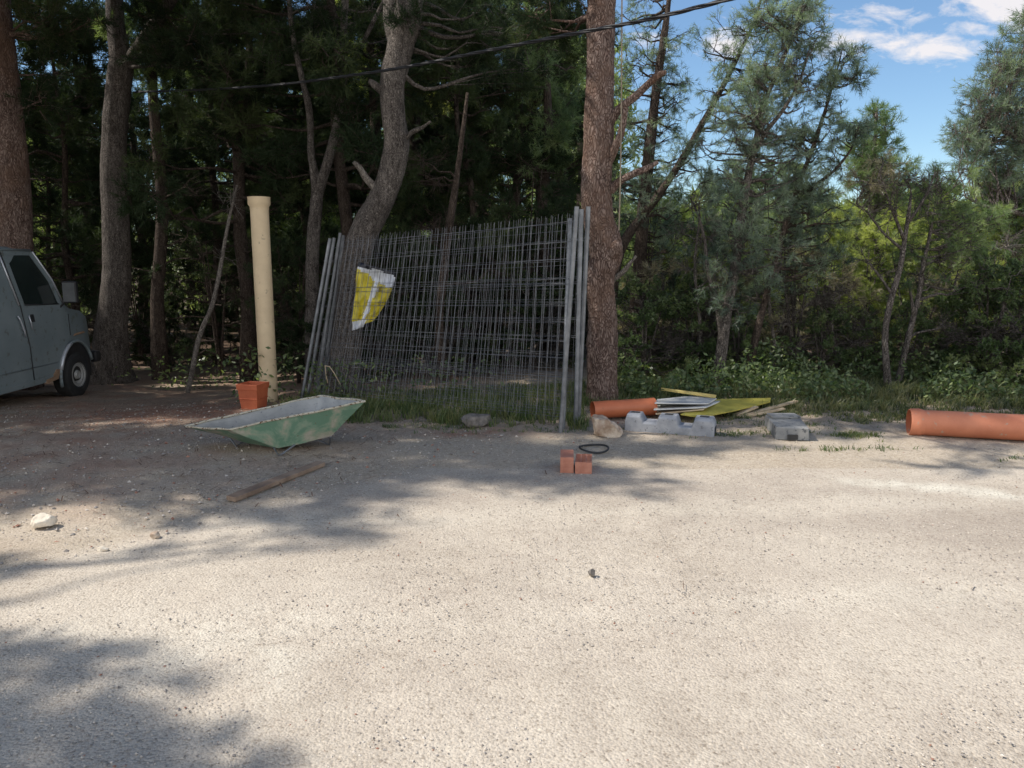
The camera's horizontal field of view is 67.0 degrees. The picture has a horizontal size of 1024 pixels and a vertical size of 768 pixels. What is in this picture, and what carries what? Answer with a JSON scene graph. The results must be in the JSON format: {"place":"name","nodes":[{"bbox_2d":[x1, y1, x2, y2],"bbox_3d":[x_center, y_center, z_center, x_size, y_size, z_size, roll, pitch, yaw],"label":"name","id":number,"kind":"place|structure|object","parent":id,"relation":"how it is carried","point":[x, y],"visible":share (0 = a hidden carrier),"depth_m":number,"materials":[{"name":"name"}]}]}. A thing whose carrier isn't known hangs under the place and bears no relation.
{"place":"outdoors","nodes":[
{"label":"outdoors","id":0,"kind":"place"},
{"bbox_2d":[272,376,662,431],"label":"grass","id":1,"kind":"structure","parent":0,"point":[447,414],"depth_m":8.27,"materials":[{"name":"green plant"}]},
{"bbox_2d":[0,277,1023,767],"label":"ground","id":2,"kind":"structure","parent":0,"point":[886,643],"depth_m":3.63,"materials":[{"name":"grey gravel"}]},
{"bbox_2d":[0,246,100,396],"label":"parked van","id":3,"kind":"object","parent":2,"relation":"on","point":[44,336],"visible":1,"depth_m":10.20,"materials":[{"name":"paint"}]},
{"bbox_2d":[12,19,100,280],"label":"forest pine","id":4,"kind":"object","parent":2,"relation":"on","point":[96,217],"visible":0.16,"depth_m":16.02,"materials":[{"name":"green plant"}]},
{"bbox_2d":[20,69,101,294],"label":"forest pine","id":5,"kind":"object","parent":2,"relation":"on","point":[48,190],"visible":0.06,"depth_m":19.01,"materials":[{"name":"green plant"}]},
{"bbox_2d":[0,0,123,390],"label":"pine tree","id":6,"kind":"object","parent":2,"relation":"on","point":[16,219],"visible":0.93,"depth_m":11.77,"materials":[{"name":"brown plant"}]},
{"bbox_2d":[55,278,98,349],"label":"dry bush","id":7,"kind":"object","parent":2,"relation":"on","point":[84,291],"visible":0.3,"depth_m":13.80,"materials":[{"name":"brown plant"}]},
{"bbox_2d":[19,0,152,330],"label":"forest pine","id":8,"kind":"object","parent":2,"relation":"on","point":[59,68],"visible":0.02,"depth_m":22.69,"materials":[{"name":"green plant"}]},
{"bbox_2d":[11,0,172,311],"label":"forest pine","id":9,"kind":"object","parent":2,"relation":"on","point":[66,249],"visible":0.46,"depth_m":14.51,"materials":[{"name":"green plant"}]},
{"bbox_2d":[33,0,212,352],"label":"forest pine","id":10,"kind":"object","parent":2,"relation":"on","point":[51,198],"visible":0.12,"depth_m":17.61,"materials":[{"name":"green plant"}]},
{"bbox_2d":[89,242,195,357],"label":"young pine","id":11,"kind":"object","parent":2,"relation":"on","point":[133,319],"visible":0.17,"depth_m":16.91,"materials":[{"name":"green plant"}]},
{"bbox_2d":[92,0,217,379],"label":"pine tree","id":12,"kind":"object","parent":2,"relation":"on","point":[158,344],"visible":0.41,"depth_m":13.28,"materials":[{"name":"brown plant"}]},
{"bbox_2d":[128,279,220,371],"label":"bush","id":13,"kind":"object","parent":2,"relation":"on","point":[136,355],"visible":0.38,"depth_m":14.79,"materials":[{"name":"green plant"}]},
{"bbox_2d":[89,0,275,384],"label":"pine tree","id":14,"kind":"object","parent":2,"relation":"on","point":[110,341],"visible":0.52,"depth_m":12.64,"materials":[{"name":"brown plant"}]},
{"bbox_2d":[170,243,236,337],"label":"young pine","id":15,"kind":"object","parent":2,"relation":"on","point":[188,269],"visible":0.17,"depth_m":22.64,"materials":[{"name":"green plant"}]},
{"bbox_2d":[127,1,284,364],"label":"forest pine","id":16,"kind":"object","parent":2,"relation":"on","point":[214,203],"visible":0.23,"depth_m":15.14,"materials":[{"name":"green plant"}]},
{"bbox_2d":[147,92,271,287],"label":"forest pine","id":17,"kind":"object","parent":2,"relation":"on","point":[227,158],"visible":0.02,"depth_m":23.16,"materials":[{"name":"green plant"}]},
{"bbox_2d":[142,203,281,375],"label":"young pine","id":18,"kind":"object","parent":2,"relation":"on","point":[216,317],"visible":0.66,"depth_m":13.97,"materials":[{"name":"green plant"}]},
{"bbox_2d":[185,180,245,392],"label":"dead sapling","id":19,"kind":"object","parent":2,"relation":"on","point":[201,332],"visible":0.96,"depth_m":11.41,"materials":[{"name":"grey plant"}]},
{"bbox_2d":[150,0,302,298],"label":"forest pine","id":20,"kind":"object","parent":2,"relation":"on","point":[174,140],"visible":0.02,"depth_m":19.29,"materials":[{"name":"green plant"}]},
{"bbox_2d":[106,0,356,381],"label":"forest pine","id":21,"kind":"object","parent":2,"relation":"on","point":[219,75],"visible":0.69,"depth_m":11.91,"materials":[{"name":"green plant"}]},
{"bbox_2d":[133,0,733,92],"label":"overhead cable","id":22,"kind":"object","parent":21,"relation":"attached to","point":[672,13],"visible":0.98,"depth_m":7.28,"materials":[{"name":"black rubber"}]},
{"bbox_2d":[236,381,268,409],"bbox_3d":[-2.972,0.133,8.891,0.268,0.292,0.268,2,9,14],"label":"square planter","id":23,"kind":"object","parent":2,"relation":"on","point":[253,394],"visible":0.96,"depth_m":8.80,"materials":[{"name":"ceramic"}]},
{"bbox_2d":[247,196,277,401],"bbox_3d":[-3.036,-1.002,9.463,0.270,2.510,0.293,0,9,0],"label":"drain pipe","id":24,"kind":"object","parent":2,"relation":"on","point":[262,263],"visible":0.91,"depth_m":9.35,"materials":[{"name":"beige plastic"}]},
{"bbox_2d":[184,395,365,455],"bbox_3d":[-1.953,0.320,6.410,1.562,0.444,0.624,0,9,0],"label":"barrow tray","id":25,"kind":"object","parent":2,"relation":"on","point":[292,423],"visible":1,"depth_m":6.28,"materials":[{"name":"green paint"}]},
{"bbox_2d":[226,461,324,501],"bbox_3d":[-1.628,0.670,5.418,0.076,0.037,0.954,4,10,22],"label":"plank","id":26,"kind":"object","parent":2,"relation":"on","point":[266,484],"visible":1,"depth_m":5.33,"materials":[{"name":"brown wood"}]},
{"bbox_2d":[231,234,333,383],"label":"young pine","id":27,"kind":"object","parent":2,"relation":"on","point":[300,253],"visible":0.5,"depth_m":11.86,"materials":[{"name":"green plant"}]},
{"bbox_2d":[209,16,358,274],"bbox_3d":[-4.784,-4.705,18.210,3.695,8.010,4.578,6,11,35],"label":"forest pine","id":28,"kind":"object","parent":2,"relation":"on","point":[273,230],"visible":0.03,"depth_m":17.34,"materials":[{"name":"green plant"}]},
{"bbox_2d":[208,0,393,328],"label":"forest pine","id":29,"kind":"object","parent":2,"relation":"on","point":[298,230],"visible":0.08,"depth_m":14.88,"materials":[{"name":"green plant"}]},
{"bbox_2d":[254,259,365,370],"bbox_3d":[-3.552,-1.142,13.601,1.725,2.093,2.065,7,12,38],"label":"bush","id":30,"kind":"object","parent":2,"relation":"on","point":[294,281],"visible":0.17,"depth_m":13.22,"materials":[{"name":"green plant"}]},
{"bbox_2d":[111,343,509,406],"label":"shade plants","id":31,"kind":"object","parent":2,"relation":"on","point":[301,367],"visible":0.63,"depth_m":9.59,"materials":[{"name":"green plant"}]},
{"bbox_2d":[236,0,386,386],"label":"pine tree","id":32,"kind":"object","parent":2,"relation":"on","point":[318,179],"visible":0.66,"depth_m":11.06,"materials":[{"name":"brown plant"}]},
{"bbox_2d":[0,393,657,570],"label":"stones","id":33,"kind":"object","parent":2,"relation":"on","point":[137,491],"visible":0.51,"depth_m":6.14,"materials":[{"name":"grey stone"}]},
{"bbox_2d":[200,0,469,375],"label":"forest pine","id":34,"kind":"object","parent":2,"relation":"on","point":[351,125],"visible":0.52,"depth_m":11.49,"materials":[{"name":"green plant"}]},
{"bbox_2d":[283,285,386,383],"bbox_3d":[-2.590,-0.754,11.591,1.611,1.633,1.346,6,11,33],"label":"bush","id":35,"kind":"object","parent":2,"relation":"on","point":[308,327],"visible":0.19,"depth_m":11.41,"materials":[{"name":"green plant"}]},
{"bbox_2d":[335,0,453,359],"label":"backlit pine","id":36,"kind":"object","parent":2,"relation":"on","point":[372,63],"visible":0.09,"depth_m":14.79,"materials":[{"name":"green plant"}]},
{"bbox_2d":[362,265,432,382],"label":"dry bush","id":37,"kind":"object","parent":2,"relation":"on","point":[397,326],"visible":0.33,"depth_m":11.70,"materials":[{"name":"plant"}]},
{"bbox_2d":[323,38,486,313],"bbox_3d":[-2.691,-5.264,18.576,4.449,8.624,4.183,3,10,19],"label":"forest pine","id":38,"kind":"object","parent":2,"relation":"on","point":[360,199],"visible":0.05,"depth_m":18.41,"materials":[{"name":"green plant"}]},
{"bbox_2d":[316,0,535,356],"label":"forest pine","id":39,"kind":"object","parent":2,"relation":"on","point":[373,174],"visible":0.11,"depth_m":13.95,"materials":[{"name":"green plant"}]},
{"bbox_2d":[364,179,502,365],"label":"young pine","id":40,"kind":"object","parent":2,"relation":"on","point":[436,201],"visible":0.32,"depth_m":12.31,"materials":[{"name":"green plant"}]},
{"bbox_2d":[306,218,571,428],"bbox_3d":[-0.960,-0.667,8.432,4.016,2.119,0.328,8,12,39],"label":"panel","id":41,"kind":"object","parent":2,"relation":"on","point":[568,247],"visible":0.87,"depth_m":8.17,"materials":[{"name":"metal"}]},
{"bbox_2d":[352,262,395,330],"bbox_3d":[-1.659,-1.047,9.265,0.549,0.821,0.150,0,9,0],"label":"hanging sack","id":42,"kind":"object","parent":41,"relation":"hanging from","point":[362,298],"visible":0.84,"depth_m":9.25,"materials":[{"name":"yellow plastic"}]},
{"bbox_2d":[300,206,578,432],"bbox_3d":[-0.928,-0.666,8.180,4.186,2.177,0.346,8,12,40],"label":"panel","id":43,"kind":"object","parent":2,"relation":"on","point":[569,311],"visible":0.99,"depth_m":7.70,"materials":[{"name":"metal"}]},
{"bbox_2d":[381,257,502,375],"bbox_3d":[-0.989,-0.971,11.348,1.854,1.880,1.549,6,11,34],"label":"bush","id":44,"kind":"object","parent":2,"relation":"on","point":[407,306],"visible":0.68,"depth_m":11.20,"materials":[{"name":"green plant"}]},
{"bbox_2d":[324,0,567,395],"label":"pine tree","id":45,"kind":"object","parent":2,"relation":"on","point":[404,26],"visible":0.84,"depth_m":9.53,"materials":[{"name":"brown plant"}]},
{"bbox_2d":[315,209,583,426],"bbox_3d":[-0.864,-0.711,8.517,4.177,2.193,0.303,8,12,40],"label":"panel","id":46,"kind":"object","parent":2,"relation":"on","point":[578,305],"visible":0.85,"depth_m":7.97,"materials":[{"name":"metal"}]},
{"bbox_2d":[320,206,590,419],"bbox_3d":[-0.810,-0.733,8.571,4.211,2.223,0.284,8,12,40],"label":"panel","id":47,"kind":"object","parent":2,"relation":"on","point":[585,271],"visible":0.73,"depth_m":7.95,"materials":[{"name":"metal"}]},
{"bbox_2d":[406,92,519,382],"bbox_3d":[-0.658,-1.757,10.249,1.644,4.106,0.818,0,9,0],"label":"sapling","id":48,"kind":"object","parent":2,"relation":"on","point":[450,219],"visible":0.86,"depth_m":10.31,"materials":[{"name":"brown plant"}]},
{"bbox_2d":[378,0,564,367],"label":"forest pine","id":49,"kind":"object","parent":2,"relation":"on","point":[491,125],"visible":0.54,"depth_m":11.61,"materials":[{"name":"green plant"}]},
{"bbox_2d":[431,212,552,369],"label":"young pine","id":50,"kind":"object","parent":2,"relation":"on","point":[497,324],"visible":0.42,"depth_m":11.60,"materials":[{"name":"green plant"}]},
{"bbox_2d":[419,4,580,331],"bbox_3d":[-0.713,-5.317,17.160,4.293,8.666,4.124,-1,9,-8],"label":"forest pine","id":51,"kind":"object","parent":2,"relation":"on","point":[523,203],"visible":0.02,"depth_m":16.81,"materials":[{"name":"green plant"}]},
{"bbox_2d":[0,382,1022,588],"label":"needle litter","id":52,"kind":"object","parent":2,"relation":"on","point":[218,438],"visible":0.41,"depth_m":6.95,"materials":[{"name":"brown plant"}]},
{"bbox_2d":[456,16,584,268],"bbox_3d":[0.489,-4.809,18.043,4.043,7.073,3.263,3,10,17],"label":"forest pine","id":53,"kind":"object","parent":2,"relation":"on","point":[574,196],"visible":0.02,"depth_m":17.54,"materials":[{"name":"green plant"}]},
{"bbox_2d":[411,0,633,351],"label":"forest pine","id":54,"kind":"object","parent":2,"relation":"on","point":[480,184],"visible":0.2,"depth_m":13.71,"materials":[{"name":"green plant"}]},
{"bbox_2d":[459,0,586,357],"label":"hanging pine","id":55,"kind":"object","parent":2,"relation":"on","point":[549,121],"visible":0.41,"depth_m":12.38,"materials":[{"name":"green plant"}]},
{"bbox_2d":[26,13,1020,344],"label":"woodland","id":56,"kind":"object","parent":2,"relation":"on","point":[326,217],"visible":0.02,"depth_m":22.56,"materials":[{"name":"green plant"}]},
{"bbox_2d":[464,132,588,361],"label":"young pine","id":57,"kind":"object","parent":2,"relation":"on","point":[564,197],"visible":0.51,"depth_m":12.02,"materials":[{"name":"green plant"}]},
{"bbox_2d":[480,258,586,372],"bbox_3d":[0.334,-0.962,11.168,1.697,1.720,1.418,-2,9,-10],"label":"bush","id":58,"kind":"object","parent":2,"relation":"on","point":[528,331],"visible":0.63,"depth_m":11.01,"materials":[{"name":"green plant"}]},
{"bbox_2d":[535,270,621,364],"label":"dry bush","id":59,"kind":"object","parent":2,"relation":"on","point":[586,324],"visible":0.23,"depth_m":11.56,"materials":[{"name":"brown plant"}]},
{"bbox_2d":[501,0,665,404],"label":"pine tree","id":60,"kind":"object","parent":2,"relation":"on","point":[601,147],"visible":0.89,"depth_m":8.10,"materials":[{"name":"brown plant"}]},
{"bbox_2d":[592,414,622,437],"bbox_3d":[0.853,0.378,6.906,0.285,0.194,0.241,0,9,0],"label":"rock","id":61,"kind":"object","parent":2,"relation":"on","point":[604,426],"visible":1,"depth_m":6.81,"materials":[{"name":"stone"}]},
{"bbox_2d":[590,398,656,417],"bbox_3d":[1.099,0.238,7.620,0.641,0.187,0.177,-2,9,-12],"label":"short pipe","id":62,"kind":"object","parent":2,"relation":"on","point":[617,408],"visible":0.88,"depth_m":7.55,"materials":[{"name":"orange plastic"}]},
{"bbox_2d":[577,161,698,344],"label":"young pine","id":63,"kind":"object","parent":2,"relation":"on","point":[654,221],"visible":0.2,"depth_m":11.06,"materials":[{"name":"green plant"}]},
{"bbox_2d":[612,0,704,366],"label":"bushy pine","id":64,"kind":"object","parent":2,"relation":"on","point":[651,144],"visible":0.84,"depth_m":10.43,"materials":[{"name":"green plant"}]},
{"bbox_2d":[615,267,704,375],"bbox_3d":[1.719,-0.751,9.780,1.456,1.476,1.217,1,9,4],"label":"bush","id":65,"kind":"object","parent":2,"relation":"on","point":[648,313],"visible":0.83,"depth_m":9.64,"materials":[{"name":"green plant"}]},
{"bbox_2d":[617,257,711,367],"bbox_3d":[1.972,-0.906,10.308,1.490,1.616,1.416,2,9,10],"label":"dry bush","id":66,"kind":"object","parent":2,"relation":"on","point":[650,272],"visible":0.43,"depth_m":10.20,"materials":[{"name":"plant"}]},
{"bbox_2d":[625,411,715,436],"bbox_3d":[1.436,0.355,7.010,0.798,0.172,0.200,3,10,20],"label":"fence foot","id":67,"kind":"object","parent":2,"relation":"on","point":[670,423],"visible":1,"depth_m":6.93},
{"bbox_2d":[628,230,719,363],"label":"young pine","id":68,"kind":"object","parent":2,"relation":"on","point":[691,265],"visible":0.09,"depth_m":11.18,"materials":[{"name":"green plant"}]},
{"bbox_2d":[618,187,733,343],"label":"young pine","id":69,"kind":"object","parent":2,"relation":"on","point":[682,208],"visible":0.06,"depth_m":13.06,"materials":[{"name":"green plant"}]},
{"bbox_2d":[637,265,737,373],"bbox_3d":[2.393,-0.814,10.168,1.217,1.476,1.456,-4,10,-21],"label":"bush","id":70,"kind":"object","parent":2,"relation":"on","point":[686,287],"visible":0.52,"depth_m":10.02,"materials":[{"name":"green plant"}]},
{"bbox_2d":[662,206,727,372],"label":"tree","id":71,"kind":"object","parent":2,"relation":"on","point":[695,272],"visible":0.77,"depth_m":9.86,"materials":[{"name":"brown plant"}]},
{"bbox_2d":[614,0,777,307],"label":"leaning pine","id":72,"kind":"object","parent":2,"relation":"on","point":[641,217],"visible":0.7,"depth_m":9.85,"materials":[{"name":"green plant"}]},
{"bbox_2d":[368,415,1023,461],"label":"sparse weeds","id":73,"kind":"object","parent":2,"relation":"on","point":[849,434],"visible":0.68,"depth_m":6.97,"materials":[{"name":"green plant"}]},
{"bbox_2d":[653,157,766,338],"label":"young pine","id":74,"kind":"object","parent":2,"relation":"on","point":[705,227],"visible":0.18,"depth_m":11.44,"materials":[{"name":"green plant"}]},
{"bbox_2d":[681,398,770,416],"bbox_3d":[2.162,0.220,7.864,1.378,0.038,0.420,-8,12,-40],"label":"yellow board","id":75,"kind":"object","parent":2,"relation":"on","point":[722,406],"visible":0.79,"depth_m":7.79,"materials":[{"name":"paint"}]},
{"bbox_2d":[700,300,779,376],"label":"bush","id":76,"kind":"object","parent":2,"relation":"on","point":[738,348],"visible":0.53,"depth_m":9.91,"materials":[{"name":"green plant"}]},
{"bbox_2d":[675,0,847,386],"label":"tall young pine","id":77,"kind":"object","parent":2,"relation":"on","point":[760,116],"visible":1,"depth_m":8.93,"materials":[{"name":"green plant"}]},
{"bbox_2d":[705,153,835,344],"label":"young pine","id":78,"kind":"object","parent":2,"relation":"on","point":[777,170],"visible":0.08,"depth_m":12.88,"materials":[{"name":"green plant"}]},
{"bbox_2d":[738,249,808,366],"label":"tree","id":79,"kind":"object","parent":2,"relation":"on","point":[769,312],"visible":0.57,"depth_m":10.05,"materials":[{"name":"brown plant"}]},
{"bbox_2d":[764,413,808,440],"bbox_3d":[2.484,0.377,6.970,0.309,0.136,0.605,1,9,8],"label":"concrete block","id":80,"kind":"object","parent":2,"relation":"on","point":[786,426],"depth_m":6.78,"materials":[{"name":"grey concrete"}]},
{"bbox_2d":[731,166,845,365],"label":"young pine","id":81,"kind":"object","parent":2,"relation":"on","point":[815,241],"visible":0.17,"depth_m":11.36,"materials":[{"name":"green plant"}]},
{"bbox_2d":[714,188,895,356],"bbox_3d":[5.151,-1.964,13.440,2.684,3.074,2.691,-8,12,-41],"label":"young pine","id":82,"kind":"object","parent":2,"relation":"on","point":[838,215],"visible":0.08,"depth_m":13.08,"materials":[{"name":"green plant"}]},
{"bbox_2d":[742,244,877,371],"bbox_3d":[3.782,-0.984,10.159,1.677,1.817,1.592,-1,9,-7],"label":"bush","id":83,"kind":"object","parent":2,"relation":"on","point":[792,307],"visible":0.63,"depth_m":9.98,"materials":[{"name":"plant"}]},
{"bbox_2d":[743,32,883,380],"bbox_3d":[3.671,-1.975,9.471,1.770,4.486,1.052,0,9,0],"label":"slanting young pine","id":84,"kind":"object","parent":2,"relation":"on","point":[837,77],"visible":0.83,"depth_m":9.35,"materials":[{"name":"green plant"}]},
{"bbox_2d":[617,328,1023,403],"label":"creeping plants","id":85,"kind":"object","parent":2,"relation":"on","point":[751,378],"visible":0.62,"depth_m":8.85,"materials":[{"name":"green plant"}]},
{"bbox_2d":[620,364,1023,424],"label":"ground plants","id":86,"kind":"object","parent":2,"relation":"on","point":[888,397],"visible":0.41,"depth_m":8.42,"materials":[{"name":"green plant"}]},
{"bbox_2d":[780,300,866,376],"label":"bush","id":87,"kind":"object","parent":2,"relation":"on","point":[828,341],"visible":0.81,"depth_m":9.89,"materials":[{"name":"green plant"}]},
{"bbox_2d":[765,221,893,353],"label":"young pine","id":88,"kind":"object","parent":2,"relation":"on","point":[858,255],"visible":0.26,"depth_m":11.44,"materials":[{"name":"plant"}]},
{"bbox_2d":[803,274,868,370],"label":"dead sapling","id":89,"kind":"object","parent":2,"relation":"on","point":[833,299],"visible":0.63,"depth_m":9.95,"materials":[{"name":"green plant"}]},
{"bbox_2d":[796,271,889,367],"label":"bush","id":90,"kind":"object","parent":2,"relation":"on","point":[857,285],"visible":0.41,"depth_m":10.19,"materials":[{"name":"green plant"}]},
{"bbox_2d":[815,299,900,371],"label":"bush","id":91,"kind":"object","parent":2,"relation":"on","point":[853,313],"visible":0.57,"depth_m":9.97,"materials":[{"name":"green plant"}]},
{"bbox_2d":[802,199,927,352],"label":"young pine","id":92,"kind":"object","parent":2,"relation":"on","point":[869,236],"visible":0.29,"depth_m":11.86,"materials":[{"name":"green plant"}]},
{"bbox_2d":[824,95,924,358],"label":"conical pine","id":93,"kind":"object","parent":2,"relation":"on","point":[877,145],"visible":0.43,"depth_m":12.93,"materials":[{"name":"green plant"}]},
{"bbox_2d":[840,145,955,387],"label":"tree","id":94,"kind":"object","parent":2,"relation":"on","point":[909,215],"visible":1,"depth_m":8.89,"materials":[{"name":"grey plant"}]},
{"bbox_2d":[863,295,949,375],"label":"bush","id":95,"kind":"object","parent":2,"relation":"on","point":[903,308],"visible":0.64,"depth_m":9.80,"materials":[{"name":"green plant"}]},
{"bbox_2d":[852,210,972,357],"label":"young pine","id":96,"kind":"object","parent":2,"relation":"on","point":[902,292],"visible":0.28,"depth_m":11.46,"materials":[{"name":"green plant"}]},
{"bbox_2d":[882,156,1021,384],"bbox_3d":[5.263,-1.256,9.423,1.622,3.080,1.094,0,9,0],"label":"twin stem tree","id":97,"kind":"object","parent":2,"relation":"on","point":[949,247],"visible":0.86,"depth_m":9.23,"materials":[{"name":"green plant"}]},
{"bbox_2d":[883,181,1021,350],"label":"young pine","id":98,"kind":"object","parent":2,"relation":"on","point":[915,263],"visible":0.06,"depth_m":11.35,"materials":[{"name":"green plant"}]},
{"bbox_2d":[913,288,1008,376],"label":"bush","id":99,"kind":"object","parent":2,"relation":"on","point":[952,348],"visible":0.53,"depth_m":9.76,"materials":[{"name":"green plant"}]},
{"bbox_2d":[906,408,1023,440],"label":"long pipe","id":100,"kind":"object","parent":2,"relation":"on","point":[919,422],"visible":0.98,"depth_m":6.71,"materials":[{"name":"orange plastic"}]},
{"bbox_2d":[915,197,1023,345],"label":"young pine","id":101,"kind":"object","parent":2,"relation":"on","point":[998,207],"visible":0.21,"depth_m":10.70,"materials":[{"name":"green plant"}]},
{"bbox_2d":[922,241,1023,383],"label":"bush","id":102,"kind":"object","parent":2,"relation":"on","point":[987,345],"visible":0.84,"depth_m":9.37,"materials":[{"name":"green plant"}]},
{"bbox_2d":[928,3,1023,300],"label":"spreading pine","id":103,"kind":"object","parent":2,"relation":"on","point":[982,123],"visible":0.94,"depth_m":10.71,"materials":[{"name":"green plant"}]},
{"bbox_2d":[969,258,1023,384],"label":"bush","id":104,"kind":"object","parent":2,"relation":"on","point":[1017,346],"visible":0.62,"depth_m":9.33,"materials":[{"name":"green plant"}]},
{"bbox_2d":[12,0,1023,272],"label":"sky","id":105,"kind":"structure","parent":0,"point":[921,46],"materials":[{"name":"blue"}]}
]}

